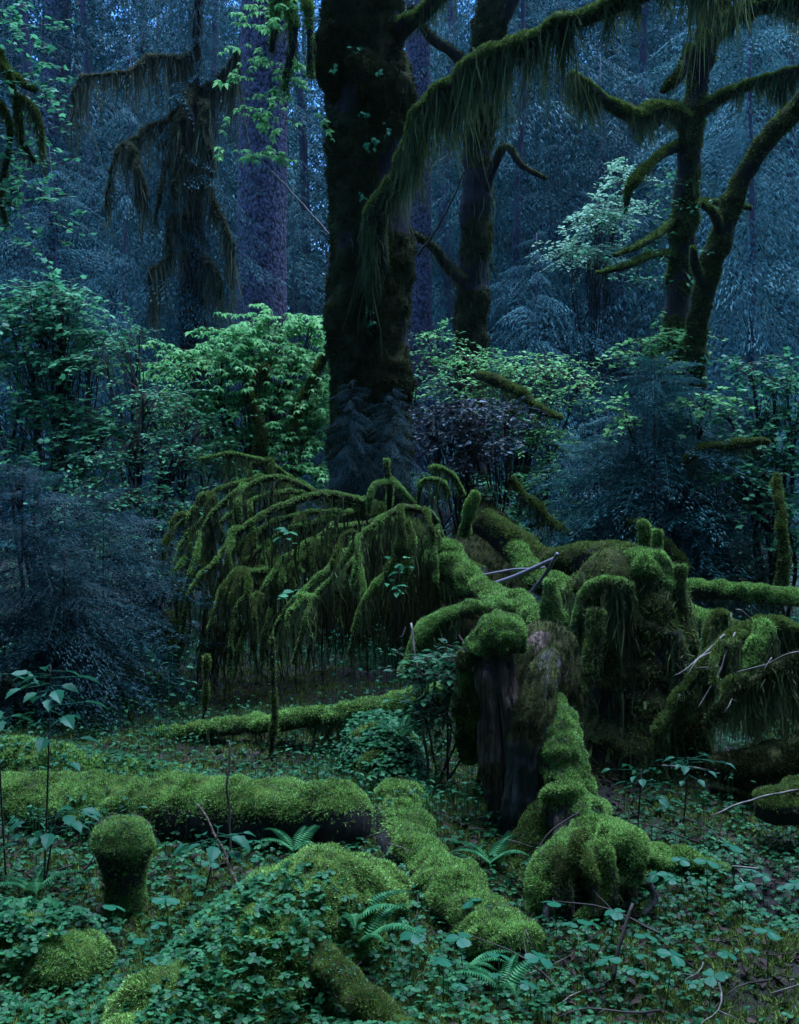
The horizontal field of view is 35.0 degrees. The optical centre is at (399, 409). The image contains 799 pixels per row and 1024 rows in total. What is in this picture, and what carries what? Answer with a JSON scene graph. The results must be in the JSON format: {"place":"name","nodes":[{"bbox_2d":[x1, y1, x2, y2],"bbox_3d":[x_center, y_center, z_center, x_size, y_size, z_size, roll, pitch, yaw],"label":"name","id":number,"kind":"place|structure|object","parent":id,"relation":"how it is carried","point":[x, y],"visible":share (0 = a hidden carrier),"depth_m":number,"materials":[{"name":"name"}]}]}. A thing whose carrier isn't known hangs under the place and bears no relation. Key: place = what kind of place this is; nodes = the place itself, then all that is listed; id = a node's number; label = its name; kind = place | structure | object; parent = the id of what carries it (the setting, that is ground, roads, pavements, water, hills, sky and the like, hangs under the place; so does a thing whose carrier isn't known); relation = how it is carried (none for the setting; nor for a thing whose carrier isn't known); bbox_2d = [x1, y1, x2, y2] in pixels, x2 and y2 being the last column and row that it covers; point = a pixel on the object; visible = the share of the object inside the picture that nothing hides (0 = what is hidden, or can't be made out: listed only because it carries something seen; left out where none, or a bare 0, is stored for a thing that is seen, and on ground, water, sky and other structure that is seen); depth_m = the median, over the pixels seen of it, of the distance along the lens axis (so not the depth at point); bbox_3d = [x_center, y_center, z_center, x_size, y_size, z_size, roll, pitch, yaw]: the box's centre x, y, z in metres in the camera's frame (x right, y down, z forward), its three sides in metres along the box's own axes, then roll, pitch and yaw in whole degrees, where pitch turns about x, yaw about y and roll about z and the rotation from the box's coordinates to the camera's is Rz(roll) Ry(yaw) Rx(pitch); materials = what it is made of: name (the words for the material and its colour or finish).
{"place":"outdoors","nodes":[
{"label":"outdoors","id":0,"kind":"place"},
{"bbox_2d":[0,452,798,1023],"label":"ground","id":1,"kind":"structure","parent":0,"point":[610,796],"depth_m":6.87,"materials":[{"name":"green plant"}]},
{"bbox_2d":[0,670,38,878],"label":"salmonberry","id":2,"kind":"object","parent":1,"relation":"on","point":[22,676],"visible":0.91,"depth_m":5.90,"materials":[{"name":"green plant"}]},
{"bbox_2d":[0,867,93,895],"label":"fern","id":3,"kind":"object","parent":1,"relation":"on","point":[36,886],"visible":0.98,"depth_m":5.65,"materials":[{"name":"green plant"}]},
{"bbox_2d":[0,0,95,256],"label":"overhanging maple","id":4,"kind":"object","parent":1,"relation":"on","point":[13,78],"visible":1,"depth_m":8.89,"materials":[{"name":"green plant"}]},
{"bbox_2d":[0,803,102,889],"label":"salmonberry","id":5,"kind":"object","parent":1,"relation":"on","point":[47,839],"visible":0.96,"depth_m":5.77,"materials":[{"name":"green plant"}]},
{"bbox_2d":[5,664,106,881],"bbox_3d":[-1.601,1.715,5.906,0.435,1.050,0.438,0,0,0],"label":"salmonberry","id":6,"kind":"object","parent":1,"relation":"on","point":[57,696],"visible":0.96,"depth_m":5.90,"materials":[{"name":"green plant"}]},
{"bbox_2d":[0,908,116,995],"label":"mossy hummock","id":7,"kind":"object","parent":1,"relation":"on","point":[74,954],"visible":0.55,"depth_m":4.97,"materials":[{"name":"green plant"}]},
{"bbox_2d":[0,894,112,970],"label":"herb mat","id":8,"kind":"object","parent":7,"relation":"on","point":[59,912],"visible":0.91,"depth_m":5.11,"materials":[{"name":"green plant"}]},
{"bbox_2d":[0,257,165,616],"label":"vine maple","id":9,"kind":"object","parent":1,"relation":"on","point":[61,412],"visible":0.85,"depth_m":12.72,"materials":[{"name":"green plant"}]},
{"bbox_2d":[0,146,171,558],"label":"blue conifer","id":10,"kind":"object","parent":1,"relation":"on","point":[68,249],"visible":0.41,"depth_m":21.00,"materials":[{"name":"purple plant"}]},
{"bbox_2d":[0,0,172,469],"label":"spruce tree","id":11,"kind":"object","parent":1,"relation":"on","point":[51,72],"visible":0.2,"depth_m":32.72,"materials":[{"name":"brown plant"}]},
{"bbox_2d":[0,456,179,739],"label":"young hemlock","id":12,"kind":"object","parent":1,"relation":"on","point":[37,545],"visible":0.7,"depth_m":9.15,"materials":[{"name":"blue plant"}]},
{"bbox_2d":[0,546,201,741],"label":"young hemlock","id":13,"kind":"object","parent":1,"relation":"on","point":[86,615],"visible":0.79,"depth_m":8.81,"materials":[{"name":"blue plant"}]},
{"bbox_2d":[0,734,204,778],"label":"log","id":14,"kind":"object","parent":1,"relation":"on","point":[9,751],"visible":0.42,"depth_m":7.15,"materials":[{"name":"green plant"}]},
{"bbox_2d":[0,734,219,776],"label":"herb mat","id":15,"kind":"object","parent":14,"relation":"on","point":[131,755],"visible":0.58,"depth_m":7.18,"materials":[{"name":"green plant"}]},
{"bbox_2d":[0,0,219,480],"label":"blue conifer","id":16,"kind":"object","parent":1,"relation":"on","point":[84,9],"visible":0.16,"depth_m":30.94,"materials":[{"name":"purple plant"}]},
{"bbox_2d":[0,0,227,514],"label":"blue conifer","id":17,"kind":"object","parent":1,"relation":"on","point":[25,64],"visible":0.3,"depth_m":25.94,"materials":[{"name":"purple plant"}]},
{"bbox_2d":[13,31,233,537],"bbox_3d":[-4.773,-0.986,23.128,4.950,11.775,4.772,0,0,-32],"label":"blue conifer","id":18,"kind":"object","parent":1,"relation":"on","point":[124,284],"visible":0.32,"depth_m":22.91,"materials":[{"name":"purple plant"}]},
{"bbox_2d":[88,810,160,922],"bbox_3d":[-1.238,2.064,5.642,0.338,0.569,0.316,0,0,-22],"label":"mossy stump","id":19,"kind":"object","parent":1,"relation":"on","point":[122,846],"visible":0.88,"depth_m":5.56,"materials":[{"name":"green plant"}]},
{"bbox_2d":[0,484,253,711],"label":"young hemlock","id":20,"kind":"object","parent":1,"relation":"on","point":[117,560],"visible":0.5,"depth_m":9.62,"materials":[{"name":"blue plant"}]},
{"bbox_2d":[23,311,259,644],"bbox_3d":[-2.382,0.698,11.871,2.152,3.340,2.228,0,0,0],"label":"huckleberry bush","id":21,"kind":"object","parent":1,"relation":"on","point":[134,497],"visible":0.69,"depth_m":12.14,"materials":[{"name":"green plant"}]},
{"bbox_2d":[0,0,298,483],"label":"blue conifer","id":22,"kind":"object","parent":1,"relation":"on","point":[132,52],"visible":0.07,"depth_m":35.90,"materials":[{"name":"purple plant"}]},
{"bbox_2d":[156,608,186,685],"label":"mossy branch","id":23,"kind":"object","parent":1,"relation":"on","point":[166,631],"visible":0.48,"depth_m":9.73,"materials":[{"name":"green plant"}]},
{"bbox_2d":[110,413,258,608],"bbox_3d":[-2.394,1.282,13.974,1.924,2.773,1.938,0,0,-37],"label":"young hemlock","id":24,"kind":"object","parent":1,"relation":"on","point":[176,535],"visible":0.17,"depth_m":13.97,"materials":[{"name":"green plant"}]},
{"bbox_2d":[0,767,376,852],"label":"long log","id":25,"kind":"object","parent":1,"relation":"on","point":[338,810],"visible":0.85,"depth_m":6.34,"materials":[{"name":"green plant"}]},
{"bbox_2d":[65,0,318,577],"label":"draped hemlock","id":26,"kind":"object","parent":1,"relation":"on","point":[189,161],"visible":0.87,"depth_m":16.47,"materials":[{"name":"green plant"}]},
{"bbox_2d":[73,0,328,502],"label":"blue conifer","id":27,"kind":"object","parent":1,"relation":"on","point":[225,33],"visible":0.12,"depth_m":28.83,"materials":[{"name":"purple plant"}]},
{"bbox_2d":[200,652,212,719],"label":"dead sapling","id":28,"kind":"object","parent":1,"relation":"on","point":[206,666],"visible":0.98,"depth_m":8.59,"materials":[{"name":"green plant"}]},
{"bbox_2d":[173,824,254,887],"bbox_3d":[-0.847,2.062,5.737,0.367,0.294,0.333,0,0,27],"label":"salmonberry","id":29,"kind":"object","parent":1,"relation":"on","point":[213,852],"visible":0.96,"depth_m":5.70,"materials":[{"name":"green plant"}]},
{"bbox_2d":[101,303,330,559],"bbox_3d":[-1.569,0.595,13.241,2.808,3.386,2.337,0,0,0],"label":"bright shrub","id":30,"kind":"object","parent":1,"relation":"on","point":[240,357],"visible":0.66,"depth_m":13.03,"materials":[{"name":"green plant"}]},
{"bbox_2d":[242,362,271,467],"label":"mossy branch","id":31,"kind":"object","parent":30,"relation":"attached to","point":[259,447],"visible":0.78,"depth_m":12.68,"materials":[{"name":"green plant"}]},
{"bbox_2d":[282,350,329,457],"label":"mossy branch","id":32,"kind":"object","parent":30,"relation":"attached to","point":[320,363],"visible":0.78,"depth_m":12.91,"materials":[{"name":"green plant"}]},
{"bbox_2d":[98,840,411,1023],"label":"crumbling log","id":33,"kind":"object","parent":1,"relation":"on","point":[367,876],"visible":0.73,"depth_m":4.80,"materials":[{"name":"green plant"}]},
{"bbox_2d":[99,855,379,1023],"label":"herb mat","id":34,"kind":"object","parent":33,"relation":"on","point":[168,953],"visible":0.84,"depth_m":4.66,"materials":[{"name":"green plant"}]},
{"bbox_2d":[291,889,418,935],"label":"fern","id":35,"kind":"object","parent":33,"relation":"on","point":[356,916],"visible":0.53,"depth_m":5.02,"materials":[{"name":"green plant"}]},
{"bbox_2d":[358,903,433,949],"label":"fern","id":36,"kind":"object","parent":33,"relation":"on","point":[376,931],"visible":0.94,"depth_m":4.91,"materials":[{"name":"green plant"}]},
{"bbox_2d":[210,184,329,536],"bbox_3d":[-1.824,-0.170,22.155,3.846,7.485,3.471,0,0,0],"label":"blue conifer","id":37,"kind":"object","parent":1,"relation":"on","point":[320,457],"visible":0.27,"depth_m":21.98,"materials":[{"name":"purple plant"}]},
{"bbox_2d":[121,0,419,544],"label":"spruce tree","id":38,"kind":"object","parent":1,"relation":"on","point":[266,211],"visible":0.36,"depth_m":19.66,"materials":[{"name":"purple plant"}]},
{"bbox_2d":[265,633,280,760],"bbox_3d":[-0.796,1.858,7.998,0.097,0.896,0.108,0,0,18],"label":"dead sapling","id":39,"kind":"object","parent":1,"relation":"on","point":[273,729],"visible":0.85,"depth_m":7.99,"materials":[{"name":"green plant"}]},
{"bbox_2d":[114,681,455,752],"bbox_3d":[-0.743,2.050,8.229,2.700,0.838,0.379,0,0,21],"label":"thin log","id":40,"kind":"object","parent":1,"relation":"on","point":[328,719],"visible":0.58,"depth_m":8.10,"materials":[{"name":"green plant"}]},
{"bbox_2d":[127,0,443,482],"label":"blue conifer","id":41,"kind":"object","parent":1,"relation":"on","point":[303,140],"visible":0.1,"depth_m":32.90,"materials":[{"name":"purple plant"}]},
{"bbox_2d":[251,824,320,851],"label":"fern","id":42,"kind":"object","parent":1,"relation":"on","point":[303,841],"visible":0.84,"depth_m":6.04,"materials":[{"name":"green plant"}]},
{"bbox_2d":[159,450,489,702],"bbox_3d":[-0.570,1.567,9.827,2.648,2.477,2.300,0,0,0],"label":"fallen vine maple","id":43,"kind":"object","parent":1,"relation":"on","point":[343,553],"visible":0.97,"depth_m":9.76,"materials":[{"name":"green plant"}]},
{"bbox_2d":[347,388,428,507],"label":"hemlock seedling","id":44,"kind":"object","parent":43,"relation":"on","point":[394,454],"visible":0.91,"depth_m":11.07,"materials":[{"name":"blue plant"}]},
{"bbox_2d":[306,920,431,1023],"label":"mossy branch","id":45,"kind":"object","parent":1,"relation":"on","point":[354,991],"visible":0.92,"depth_m":4.58,"materials":[{"name":"green plant"}]},
{"bbox_2d":[337,718,429,793],"bbox_3d":[-0.112,2.092,7.605,0.532,0.522,1.458,0,0,-7],"label":"mossy hummock","id":46,"kind":"object","parent":1,"relation":"on","point":[369,754],"visible":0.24,"depth_m":7.16,"materials":[{"name":"green plant"}]},
{"bbox_2d":[336,700,432,791],"bbox_3d":[-0.100,2.094,7.611,0.556,0.500,1.488,0,0,-4],"label":"herb mat","id":47,"kind":"object","parent":46,"relation":"on","point":[375,738],"visible":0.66,"depth_m":7.29,"materials":[{"name":"green plant"}]},
{"bbox_2d":[287,0,501,461],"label":"blue conifer","id":48,"kind":"object","parent":1,"relation":"on","point":[322,194],"visible":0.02,"depth_m":38.13,"materials":[{"name":"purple plant"}]},
{"bbox_2d":[0,700,798,1023],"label":"clover","id":49,"kind":"object","parent":1,"relation":"on","point":[288,1012],"visible":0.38,"depth_m":5.35,"materials":[{"name":"green plant"}]},
{"bbox_2d":[0,620,798,1023],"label":"ground moss","id":50,"kind":"object","parent":1,"relation":"on","point":[672,996],"visible":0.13,"depth_m":5.62,"materials":[{"name":"green plant"}]},
{"bbox_2d":[0,0,798,461],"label":"forest","id":51,"kind":"object","parent":1,"relation":"on","point":[292,92],"visible":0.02,"depth_m":44.54,"materials":[{"name":"blue plant"}]},
{"bbox_2d":[0,592,798,847],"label":"undergrowth","id":52,"kind":"object","parent":1,"relation":"on","point":[468,788],"visible":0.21,"depth_m":7.40,"materials":[{"name":"green plant"}]},
{"bbox_2d":[0,521,798,718],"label":"undergrowth","id":53,"kind":"object","parent":1,"relation":"on","point":[190,667],"visible":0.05,"depth_m":10.58,"materials":[{"name":"teal plant"}]},
{"bbox_2d":[687,577,798,619],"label":"mossy log","id":54,"kind":"object","parent":53,"relation":"on","point":[751,593],"visible":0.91,"depth_m":10.76,"materials":[{"name":"green plant"}]},
{"bbox_2d":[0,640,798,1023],"bbox_3d":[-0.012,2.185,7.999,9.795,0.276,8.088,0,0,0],"label":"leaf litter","id":55,"kind":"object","parent":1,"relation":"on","point":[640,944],"visible":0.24,"depth_m":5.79,"materials":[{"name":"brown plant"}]},
{"bbox_2d":[371,634,463,781],"bbox_3d":[0.251,1.760,7.149,0.849,1.001,0.880,0,0,0],"label":"bush","id":56,"kind":"object","parent":1,"relation":"on","point":[446,680],"visible":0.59,"depth_m":7.16,"materials":[{"name":"green plant"}]},
{"bbox_2d":[406,0,433,517],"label":"spruce tree","id":57,"kind":"object","parent":1,"relation":"on","point":[421,300],"visible":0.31,"depth_m":23.78,"materials":[{"name":"brown plant"}]},
{"bbox_2d":[289,0,594,502],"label":"blue conifer","id":58,"kind":"object","parent":1,"relation":"on","point":[444,280],"visible":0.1,"depth_m":29.77,"materials":[{"name":"purple plant"}]},
{"bbox_2d":[371,776,548,973],"bbox_3d":[0.165,2.196,5.972,0.487,0.592,1.920,0,0,-15],"label":"mossy log","id":59,"kind":"object","parent":1,"relation":"on","point":[450,883],"visible":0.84,"depth_m":5.53,"materials":[{"name":"green plant"}]},
{"bbox_2d":[395,488,539,732],"bbox_3d":[0.503,1.435,9.084,1.246,1.631,2.356,0,0,0],"label":"uprooted trunk","id":60,"kind":"object","parent":1,"relation":"on","point":[470,582],"visible":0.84,"depth_m":8.70,"materials":[{"name":"green plant"}]},
{"bbox_2d":[409,365,530,534],"bbox_3d":[0.491,0.882,12.552,1.753,2.693,1.130,0,0,42],"label":"bush","id":61,"kind":"object","parent":1,"relation":"on","point":[480,489],"visible":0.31,"depth_m":12.61,"materials":[{"name":"green plant"}]},
{"bbox_2d":[508,476,571,545],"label":"mossy branch","id":62,"kind":"object","parent":61,"relation":"attached to","point":[537,507],"visible":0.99,"depth_m":12.24,"materials":[{"name":"green plant"}]},
{"bbox_2d":[407,0,546,535],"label":"mossy tree","id":63,"kind":"object","parent":1,"relation":"on","point":[467,274],"visible":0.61,"depth_m":16.81,"materials":[{"name":"brown plant"}]},
{"bbox_2d":[409,393,547,536],"bbox_3d":[0.657,1.042,12.157,1.532,2.398,1.147,0,0,0],"label":"salal bush","id":64,"kind":"object","parent":1,"relation":"on","point":[494,446],"visible":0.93,"depth_m":12.17,"materials":[{"name":"purple plant"}]},
{"bbox_2d":[212,0,759,658],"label":"bigleaf maple","id":65,"kind":"object","parent":1,"relation":"on","point":[380,124],"visible":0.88,"depth_m":11.59,"materials":[{"name":"brown plant"}]},
{"bbox_2d":[316,380,386,499],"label":"hemlock seedling","id":66,"kind":"object","parent":65,"relation":"attached to","point":[360,445],"visible":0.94,"depth_m":11.18,"materials":[{"name":"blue plant"}]},
{"bbox_2d":[450,834,530,863],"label":"fern","id":67,"kind":"object","parent":1,"relation":"on","point":[497,845],"visible":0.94,"depth_m":5.98,"materials":[{"name":"green plant"}]},
{"bbox_2d":[405,0,585,426],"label":"blue conifer","id":68,"kind":"object","parent":1,"relation":"on","point":[499,165],"depth_m":41.72,"materials":[{"name":"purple plant"}]},
{"bbox_2d":[434,953,562,998],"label":"fern","id":69,"kind":"object","parent":1,"relation":"on","point":[509,984],"visible":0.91,"depth_m":4.84,"materials":[{"name":"green plant"}]},
{"bbox_2d":[389,498,632,664],"bbox_3d":[0.881,1.789,10.815,1.532,1.928,2.530,0,0,-29],"label":"dark root mound","id":70,"kind":"object","parent":1,"relation":"on","point":[499,539],"visible":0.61,"depth_m":10.65,"materials":[{"name":"green plant"}]},
{"bbox_2d":[409,318,616,546],"bbox_3d":[0.954,0.602,13.931,2.758,3.355,1.734,0,0,25],"label":"green shrub","id":71,"kind":"object","parent":1,"relation":"on","point":[532,440],"visible":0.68,"depth_m":13.91,"materials":[{"name":"green plant"}]},
{"bbox_2d":[475,370,564,431],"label":"mossy branch","id":72,"kind":"object","parent":71,"relation":"attached to","point":[500,382],"visible":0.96,"depth_m":12.90,"materials":[{"name":"green plant"}]},
{"bbox_2d":[424,231,641,545],"bbox_3d":[2.128,0.706,20.210,3.843,7.013,4.684,0,0,-21],"label":"blue conifer","id":73,"kind":"object","parent":1,"relation":"on","point":[537,342],"visible":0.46,"depth_m":19.82,"materials":[{"name":"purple plant"}]},
{"bbox_2d":[412,0,663,532],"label":"blue conifer","id":74,"kind":"object","parent":1,"relation":"on","point":[516,240],"visible":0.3,"depth_m":23.63,"materials":[{"name":"purple plant"}]},
{"bbox_2d":[431,0,709,478],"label":"blue conifer","id":75,"kind":"object","parent":1,"relation":"on","point":[544,118],"visible":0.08,"depth_m":33.90,"materials":[{"name":"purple plant"}]},
{"bbox_2d":[449,608,731,931],"bbox_3d":[0.791,1.749,6.341,1.170,1.472,1.907,0,0,-23],"label":"rotten stump","id":76,"kind":"object","parent":1,"relation":"on","point":[516,705],"visible":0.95,"depth_m":6.25,"materials":[{"name":"green plant"}]},
{"bbox_2d":[525,156,671,516],"bbox_3d":[3.177,-0.931,20.189,1.858,6.317,2.191,0,0,34],"label":"glinting shrub","id":77,"kind":"object","parent":1,"relation":"on","point":[599,213],"visible":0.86,"depth_m":20.17,"materials":[{"name":"green plant"}]},
{"bbox_2d":[442,53,772,535],"bbox_3d":[3.557,-0.946,23.116,6.050,11.044,6.198,0,0,0],"label":"blue conifer","id":78,"kind":"object","parent":1,"relation":"on","point":[616,324],"visible":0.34,"depth_m":22.61,"materials":[{"name":"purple plant"}]},
{"bbox_2d":[522,431,716,605],"bbox_3d":[1.914,1.411,12.657,2.796,2.402,2.372,0,0,0],"label":"young hemlock","id":79,"kind":"object","parent":1,"relation":"on","point":[575,459],"visible":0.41,"depth_m":12.61,"materials":[{"name":"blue plant"}]},
{"bbox_2d":[536,517,719,786],"bbox_3d":[1.443,2.054,7.916,1.456,2.794,1.536,0,0,0],"label":"shaggy stump","id":80,"kind":"object","parent":1,"relation":"on","point":[626,615],"visible":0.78,"depth_m":7.49,"materials":[{"name":"green plant"}]},
{"bbox_2d":[601,763,681,826],"bbox_3d":[1.276,2.068,6.520,0.353,0.450,0.338,0,0,41],"label":"salmonberry","id":81,"kind":"object","parent":1,"relation":"on","point":[664,802],"visible":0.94,"depth_m":6.50,"materials":[{"name":"green plant"}]},
{"bbox_2d":[492,0,797,496],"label":"blue conifer","id":82,"kind":"object","parent":1,"relation":"on","point":[642,60],"visible":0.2,"depth_m":28.90,"materials":[{"name":"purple plant"}]},
{"bbox_2d":[513,349,798,637],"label":"young hemlock","id":83,"kind":"object","parent":1,"relation":"on","point":[658,518],"visible":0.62,"depth_m":12.27,"materials":[{"name":"green plant"}]},
{"bbox_2d":[624,516,691,577],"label":"mossy branch","id":84,"kind":"object","parent":83,"relation":"attached to","point":[674,553],"visible":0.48,"depth_m":11.56,"materials":[{"name":"green plant"}]},
{"bbox_2d":[679,435,770,474],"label":"mossy branch","id":85,"kind":"object","parent":83,"relation":"attached to","point":[737,444],"visible":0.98,"depth_m":11.76,"materials":[{"name":"green plant"}]},
{"bbox_2d":[523,0,798,543],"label":"blue conifer","id":86,"kind":"object","parent":1,"relation":"on","point":[751,312],"visible":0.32,"depth_m":21.89,"materials":[{"name":"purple plant"}]},
{"bbox_2d":[640,948,684,1009],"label":"broadleaf herb","id":87,"kind":"object","parent":1,"relation":"on","point":[676,961],"visible":0.87,"depth_m":4.76,"materials":[{"name":"green plant"}]},
{"bbox_2d":[528,1,798,480],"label":"blue conifer","id":88,"kind":"object","parent":1,"relation":"on","point":[647,185],"visible":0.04,"depth_m":32.87,"materials":[{"name":"purple plant"}]},
{"bbox_2d":[589,311,755,526],"bbox_3d":[2.696,0.625,12.776,1.591,3.329,2.325,0,0,8],"label":"bright shrub","id":89,"kind":"object","parent":1,"relation":"on","point":[664,339],"visible":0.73,"depth_m":13.19,"materials":[{"name":"green plant"}]},
{"bbox_2d":[558,0,798,534],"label":"leaning maple","id":90,"kind":"object","parent":1,"relation":"on","point":[686,118],"visible":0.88,"depth_m":13.69,"materials":[{"name":"green plant"}]},
{"bbox_2d":[655,753,734,831],"bbox_3d":[1.537,2.023,6.632,0.328,0.430,0.426,0,0,-17],"label":"salmonberry","id":91,"kind":"object","parent":1,"relation":"on","point":[684,769],"visible":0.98,"depth_m":6.60,"materials":[{"name":"green plant"}]},
{"bbox_2d":[596,399,798,636],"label":"young hemlock","id":92,"kind":"object","parent":1,"relation":"on","point":[721,497],"visible":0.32,"depth_m":12.50,"materials":[{"name":"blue plant"}]},
{"bbox_2d":[637,0,798,494],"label":"blue conifer","id":93,"kind":"object","parent":1,"relation":"on","point":[778,159],"visible":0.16,"depth_m":28.23,"materials":[{"name":"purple plant"}]},
{"bbox_2d":[649,607,798,777],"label":"fallen branch","id":94,"kind":"object","parent":1,"relation":"on","point":[759,682],"visible":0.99,"depth_m":7.31,"materials":[{"name":"green plant"}]},
{"bbox_2d":[673,89,798,557],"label":"leaning maple","id":95,"kind":"object","parent":1,"relation":"on","point":[706,270],"visible":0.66,"depth_m":12.92,"materials":[{"name":"green plant"}]},
{"bbox_2d":[676,346,798,617],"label":"vine maple","id":96,"kind":"object","parent":1,"relation":"on","point":[763,517],"visible":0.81,"depth_m":12.22,"materials":[{"name":"green plant"}]},
{"bbox_2d":[684,529,798,615],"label":"bush","id":97,"kind":"object","parent":1,"relation":"on","point":[755,575],"visible":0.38,"depth_m":12.20,"materials":[{"name":"green plant"}]},
{"bbox_2d":[704,729,798,795],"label":"mossy log","id":98,"kind":"object","parent":1,"relation":"on","point":[766,762],"visible":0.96,"depth_m":7.01,"materials":[{"name":"green plant"}]},
{"bbox_2d":[751,774,798,837],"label":"mossy log","id":99,"kind":"object","parent":1,"relation":"on","point":[780,809],"visible":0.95,"depth_m":6.35,"materials":[{"name":"green plant"}]},
{"bbox_2d":[769,471,792,605],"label":"mossy branch","id":100,"kind":"object","parent":1,"relation":"on","point":[783,566],"visible":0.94,"depth_m":10.98,"materials":[{"name":"green plant"}]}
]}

